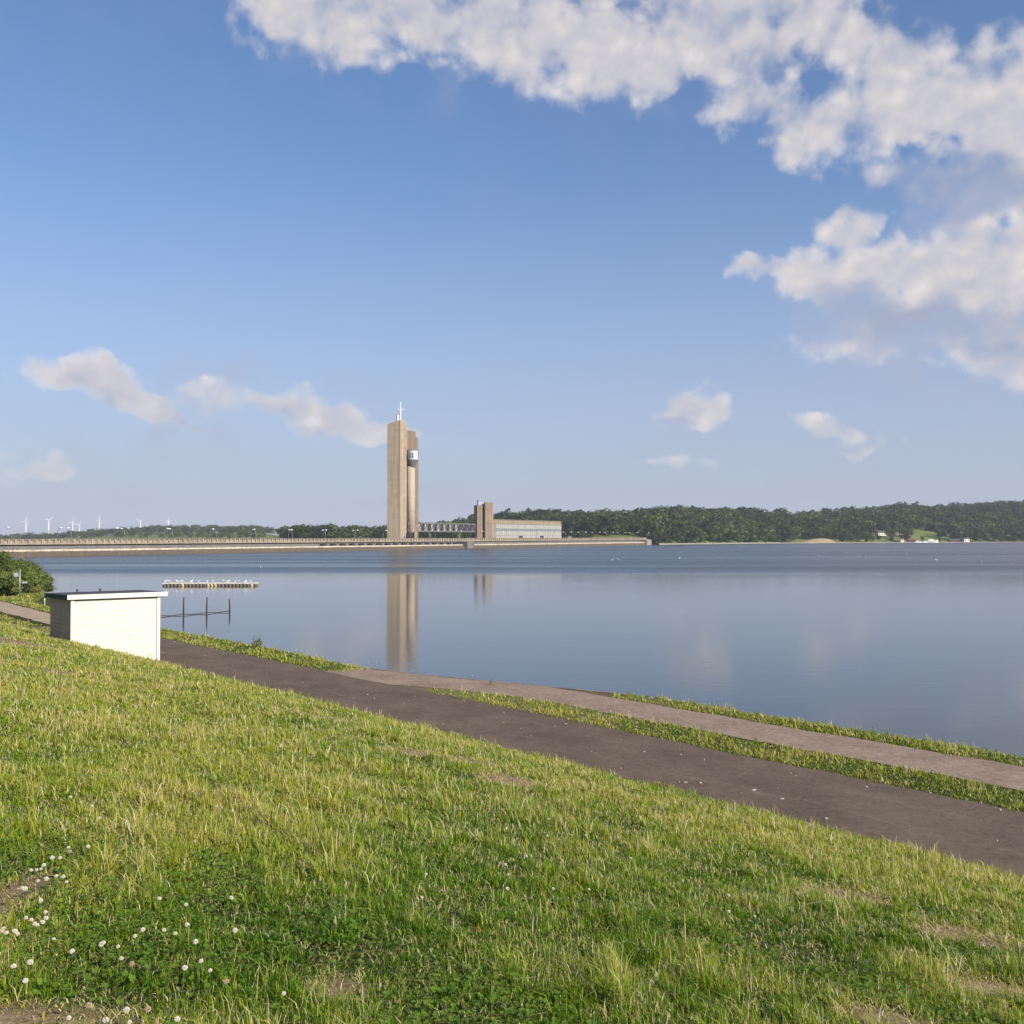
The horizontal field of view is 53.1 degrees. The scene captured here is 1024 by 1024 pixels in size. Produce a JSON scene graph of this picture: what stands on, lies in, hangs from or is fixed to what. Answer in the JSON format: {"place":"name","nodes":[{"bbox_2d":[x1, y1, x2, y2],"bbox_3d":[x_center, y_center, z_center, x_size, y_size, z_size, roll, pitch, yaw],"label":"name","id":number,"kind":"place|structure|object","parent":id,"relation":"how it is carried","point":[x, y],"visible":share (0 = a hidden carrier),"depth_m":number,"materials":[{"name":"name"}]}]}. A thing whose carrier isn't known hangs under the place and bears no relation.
{"place":"outdoors","nodes":[
{"label":"outdoors","id":0,"kind":"place"},
{"bbox_2d":[0,601,49,623],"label":"gravel path","id":1,"kind":"structure","parent":0,"point":[25,612],"depth_m":61.95,"materials":[{"name":"beige gravel"}]},
{"bbox_2d":[0,592,1023,1023],"bbox_3d":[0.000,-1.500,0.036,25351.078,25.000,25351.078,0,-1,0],"label":"ground","id":2,"kind":"structure","parent":0,"point":[10,1016],"depth_m":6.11,"materials":[{"name":"green plant"}]},
{"bbox_2d":[6,929,17,955],"bbox_3d":[-2.120,1.830,4.335,0.023,0.132,0.025,14,-5,11],"label":"clover flower","id":3,"kind":"object","parent":2,"relation":"on","point":[14,931],"visible":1,"depth_m":4.33,"materials":[{"name":"white plant"}]},
{"bbox_2d":[0,567,25,595],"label":"shrub","id":4,"kind":"object","parent":2,"relation":"on","point":[9,583],"visible":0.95,"depth_m":79.08,"materials":[{"name":"green plant"}]},
{"bbox_2d":[10,963,15,998],"bbox_3d":[-1.920,1.808,3.948,0.024,0.128,0.022,-11,-13,9],"label":"clover flower","id":5,"kind":"object","parent":2,"relation":"on","point":[13,965],"visible":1,"depth_m":3.95,"materials":[{"name":"white plant"}]},
{"bbox_2d":[0,545,33,574],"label":"shrub","id":6,"kind":"object","parent":2,"relation":"on","point":[6,563],"visible":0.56,"depth_m":85.59,"materials":[{"name":"green plant"}]},
{"bbox_2d":[14,569,26,596],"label":"sign post","id":7,"kind":"object","parent":2,"relation":"on","point":[15,574],"visible":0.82,"depth_m":77.83,"materials":[{"name":"grey metal"}]},
{"bbox_2d":[22,978,27,997],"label":"clover flower","id":8,"kind":"object","parent":2,"relation":"on","point":[25,980],"visible":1,"depth_m":3.86,"materials":[{"name":"white plant"}]},
{"bbox_2d":[11,557,43,580],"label":"shrub","id":9,"kind":"object","parent":2,"relation":"on","point":[31,565],"visible":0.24,"depth_m":87.71,"materials":[{"name":"green plant"}]},
{"bbox_2d":[24,959,32,983],"bbox_3d":[-1.925,1.841,4.064,0.025,0.141,0.026,12,6,-33],"label":"clover flower","id":10,"kind":"object","parent":2,"relation":"on","point":[29,961],"visible":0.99,"depth_m":4.06,"materials":[{"name":"white plant"}]},
{"bbox_2d":[21,570,46,592],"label":"shrub","id":11,"kind":"object","parent":2,"relation":"on","point":[33,584],"visible":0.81,"depth_m":83.48,"materials":[{"name":"green plant"}]},
{"bbox_2d":[22,563,56,587],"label":"shrub","id":12,"kind":"object","parent":2,"relation":"on","point":[45,577],"visible":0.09,"depth_m":90.69,"materials":[{"name":"green plant"}]},
{"bbox_2d":[41,573,56,591],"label":"shrub","id":13,"kind":"object","parent":2,"relation":"on","point":[50,588],"visible":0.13,"depth_m":93.13,"materials":[{"name":"green plant"}]},
{"bbox_2d":[69,949,81,974],"bbox_3d":[-1.784,1.850,4.198,0.024,0.127,0.022,-23,0,44],"label":"clover flower","id":14,"kind":"object","parent":2,"relation":"on","point":[71,951],"visible":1,"depth_m":4.19,"materials":[{"name":"white plant"}]},
{"bbox_2d":[85,1002,91,1022],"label":"clover flower","id":15,"kind":"object","parent":2,"relation":"on","point":[88,1005],"visible":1,"depth_m":3.71,"materials":[{"name":"pink plant"}]},
{"bbox_2d":[102,1017,108,1022],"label":"clover flower","id":16,"kind":"object","parent":2,"relation":"on","point":[105,1019],"visible":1,"depth_m":3.63,"materials":[{"name":"white plant"}]},
{"bbox_2d":[45,588,167,660],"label":"shed","id":17,"kind":"structure","parent":2,"relation":"on","point":[127,621],"depth_m":37.06,"materials":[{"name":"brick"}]},
{"bbox_2d":[123,1007,129,1018],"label":"clover flower","id":18,"kind":"object","parent":2,"relation":"on","point":[126,1009],"visible":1,"depth_m":3.75,"materials":[{"name":"white plant"}]},
{"bbox_2d":[129,961,139,987],"bbox_3d":[-1.528,1.885,4.164,0.024,0.130,0.023,-11,9,38],"label":"clover flower","id":19,"kind":"object","parent":2,"relation":"on","point":[132,963],"visible":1,"depth_m":4.16,"materials":[{"name":"pink plant"}]},
{"bbox_2d":[144,1006,150,1023],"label":"clover flower","id":20,"kind":"object","parent":2,"relation":"on","point":[147,1009],"visible":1,"depth_m":3.77,"materials":[{"name":"pink plant"}]},
{"bbox_2d":[180,965,187,998],"bbox_3d":[-1.343,1.927,4.194,0.026,0.142,0.025,5,-4,-45],"label":"clover flower","id":21,"kind":"object","parent":2,"relation":"on","point":[184,967],"visible":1,"depth_m":4.19,"materials":[{"name":"white plant"}]},
{"bbox_2d":[224,978,231,1010],"bbox_3d":[-1.132,1.931,4.082,0.025,0.134,0.024,-18,-16,18],"label":"clover flower","id":22,"kind":"object","parent":2,"relation":"on","point":[226,980],"visible":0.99,"depth_m":4.09,"materials":[{"name":"pink plant"}]},
{"bbox_2d":[223,928,237,950],"bbox_3d":[-1.310,1.995,4.765,0.026,0.138,0.024,20,11,-21],"label":"clover flower","id":23,"kind":"object","parent":2,"relation":"on","point":[234,930],"visible":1,"depth_m":4.75,"materials":[{"name":"white plant"}]},
{"bbox_2d":[251,636,262,647],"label":"weed","id":24,"kind":"object","parent":2,"relation":"on","point":[258,642],"visible":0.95,"depth_m":42.32,"materials":[{"name":"green plant"}]},
{"bbox_2d":[0,538,651,556],"bbox_3d":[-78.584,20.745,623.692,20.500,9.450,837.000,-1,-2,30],"label":"dam","id":25,"kind":"structure","parent":2,"relation":"on","point":[50,547],"depth_m":526.77,"materials":[{"name":"concrete"}]},
{"bbox_2d":[387,402,418,537],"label":"observation tower","id":26,"kind":"structure","parent":25,"relation":"on","point":[402,475],"depth_m":650.69,"materials":[{"name":"concrete"}]},
{"bbox_2d":[407,522,474,537],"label":"footbridge","id":27,"kind":"object","parent":25,"relation":"on","point":[431,527],"visible":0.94,"depth_m":688.79,"materials":[{"name":"metal"}]},
{"bbox_2d":[474,500,492,537],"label":"lift tower","id":28,"kind":"structure","parent":25,"relation":"on","point":[483,517],"depth_m":735.92,"materials":[{"name":"concrete"}]},
{"bbox_2d":[472,519,561,537],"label":"machine hall","id":29,"kind":"structure","parent":25,"relation":"on","point":[527,528],"depth_m":793.04,"materials":[{"name":"beige concrete"}]},
{"bbox_2d":[358,667,638,695],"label":"kerb","id":30,"kind":"structure","parent":2,"relation":"on","point":[509,682],"depth_m":32.00,"materials":[{"name":"concrete"}]},
{"bbox_2d":[0,815,1023,1023],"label":"clover","id":31,"kind":"object","parent":2,"relation":"on","point":[148,952],"visible":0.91,"depth_m":4.92,"materials":[{"name":"green plant"}]},
{"bbox_2d":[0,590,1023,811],"bbox_3d":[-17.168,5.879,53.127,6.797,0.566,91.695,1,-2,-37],"label":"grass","id":32,"kind":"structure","parent":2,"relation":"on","point":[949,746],"depth_m":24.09,"materials":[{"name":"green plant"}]},
{"bbox_2d":[324,668,1023,790],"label":"footpath","id":33,"kind":"structure","parent":2,"relation":"on","point":[999,773],"depth_m":24.38,"materials":[{"name":"grey concrete"}]},
{"bbox_2d":[0,0,1023,535],"label":"sky","id":34,"kind":"structure","parent":0,"point":[614,255],"materials":[{"name":"blue"}]},
{"bbox_2d":[9,540,1023,756],"bbox_3d":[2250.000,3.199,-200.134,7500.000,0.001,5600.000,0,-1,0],"label":"water","id":35,"kind":"structure","parent":0,"point":[918,641],"depth_m":101.26,"materials":[{"name":"blue liquid"}]},
{"bbox_2d":[160,597,229,615],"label":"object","id":36,"kind":"object","parent":35,"relation":"in","point":[207,599],"visible":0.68,"depth_m":106.07,"materials":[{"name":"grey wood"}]},
{"bbox_2d":[162,582,257,585],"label":"pontoon","id":37,"kind":"object","parent":35,"relation":"on","point":[213,584],"visible":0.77,"depth_m":165.50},
{"bbox_2d":[925,539,937,542],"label":"motor boat","id":38,"kind":"object","parent":35,"relation":"on","point":[931,541],"visible":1,"depth_m":1349.70,"materials":[{"name":"white plastic"}]},
{"bbox_2d":[30,626,1023,875],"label":"asphalt path","id":39,"kind":"structure","parent":0,"point":[953,826],"depth_m":20.48,"materials":[{"name":"grey asphalt"}]},
{"bbox_2d":[163,641,1001,840],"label":"gravel","id":40,"kind":"structure","parent":39,"relation":"on","point":[681,754],"depth_m":19.12,"materials":[{"name":"grey gravel"}]},
{"bbox_2d":[40,524,1023,542],"bbox_3d":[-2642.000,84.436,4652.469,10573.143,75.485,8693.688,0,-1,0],"label":"hills","id":41,"kind":"structure","parent":0,"point":[919,531],"depth_m":1425.69,"materials":[{"name":"green plant"}]},
{"bbox_2d":[0,524,293,538],"bbox_3d":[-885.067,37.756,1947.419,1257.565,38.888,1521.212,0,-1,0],"label":"woodland","id":42,"kind":"object","parent":41,"relation":"on","point":[191,529],"visible":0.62,"depth_m":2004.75,"materials":[{"name":"green plant"}]},
{"bbox_2d":[276,523,426,538],"bbox_3d":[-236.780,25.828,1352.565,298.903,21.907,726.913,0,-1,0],"label":"woodland","id":43,"kind":"object","parent":41,"relation":"on","point":[307,531],"visible":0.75,"depth_m":1047.57,"materials":[{"name":"green plant"}]},
{"bbox_2d":[418,508,592,537],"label":"woodland","id":44,"kind":"object","parent":41,"relation":"on","point":[545,515],"visible":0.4,"depth_m":1202.70,"materials":[{"name":"green plant"}]},
{"bbox_2d":[709,533,717,542],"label":"shore tree","id":45,"kind":"object","parent":41,"relation":"on","point":[713,536],"visible":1,"depth_m":1103.51,"materials":[{"name":"green plant"}]},
{"bbox_2d":[724,533,731,542],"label":"shore tree","id":46,"kind":"object","parent":41,"relation":"on","point":[728,536],"visible":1,"depth_m":1127.80,"materials":[{"name":"green plant"}]},
{"bbox_2d":[563,500,1023,542],"bbox_3d":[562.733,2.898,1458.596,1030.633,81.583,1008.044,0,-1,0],"label":"woodland","id":47,"kind":"object","parent":41,"relation":"on","point":[958,520],"visible":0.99,"depth_m":1358.54,"materials":[{"name":"green plant"}]},
{"bbox_2d":[802,538,835,541],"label":"earth mound","id":48,"kind":"object","parent":41,"relation":"on","point":[820,540],"visible":0.73,"depth_m":1261.44,"materials":[{"name":"beige sand"}]},
{"bbox_2d":[875,531,885,535],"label":"house","id":49,"kind":"structure","parent":41,"relation":"on","point":[880,533],"depth_m":1401.21,"materials":[{"name":"stone"}]},
{"bbox_2d":[659,542,779,544],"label":"beach","id":50,"kind":"structure","parent":0,"point":[719,543],"depth_m":1102.31,"materials":[{"name":"beige sand"}]},
{"bbox_2d":[800,542,908,542],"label":"beach","id":51,"kind":"structure","parent":0,"point":[851,542],"depth_m":1282.09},
{"bbox_2d":[902,542,965,542],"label":"beach","id":52,"kind":"structure","parent":0,"point":[938,542],"depth_m":1367.07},
{"bbox_2d":[906,538,915,541],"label":"shed","id":53,"kind":"structure","parent":52,"relation":"on","point":[910,539],"depth_m":1346.08,"materials":[{"name":"tile"}]},
{"bbox_2d":[948,539,959,541],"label":"shed","id":54,"kind":"structure","parent":52,"relation":"on","point":[953,540],"depth_m":1388.47,"materials":[{"name":"stone"}]},
{"bbox_2d":[962,538,969,541],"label":"boathouse","id":55,"kind":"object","parent":52,"relation":"on","point":[966,540],"visible":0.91,"depth_m":1398.79,"materials":[{"name":"stone"}]}
]}

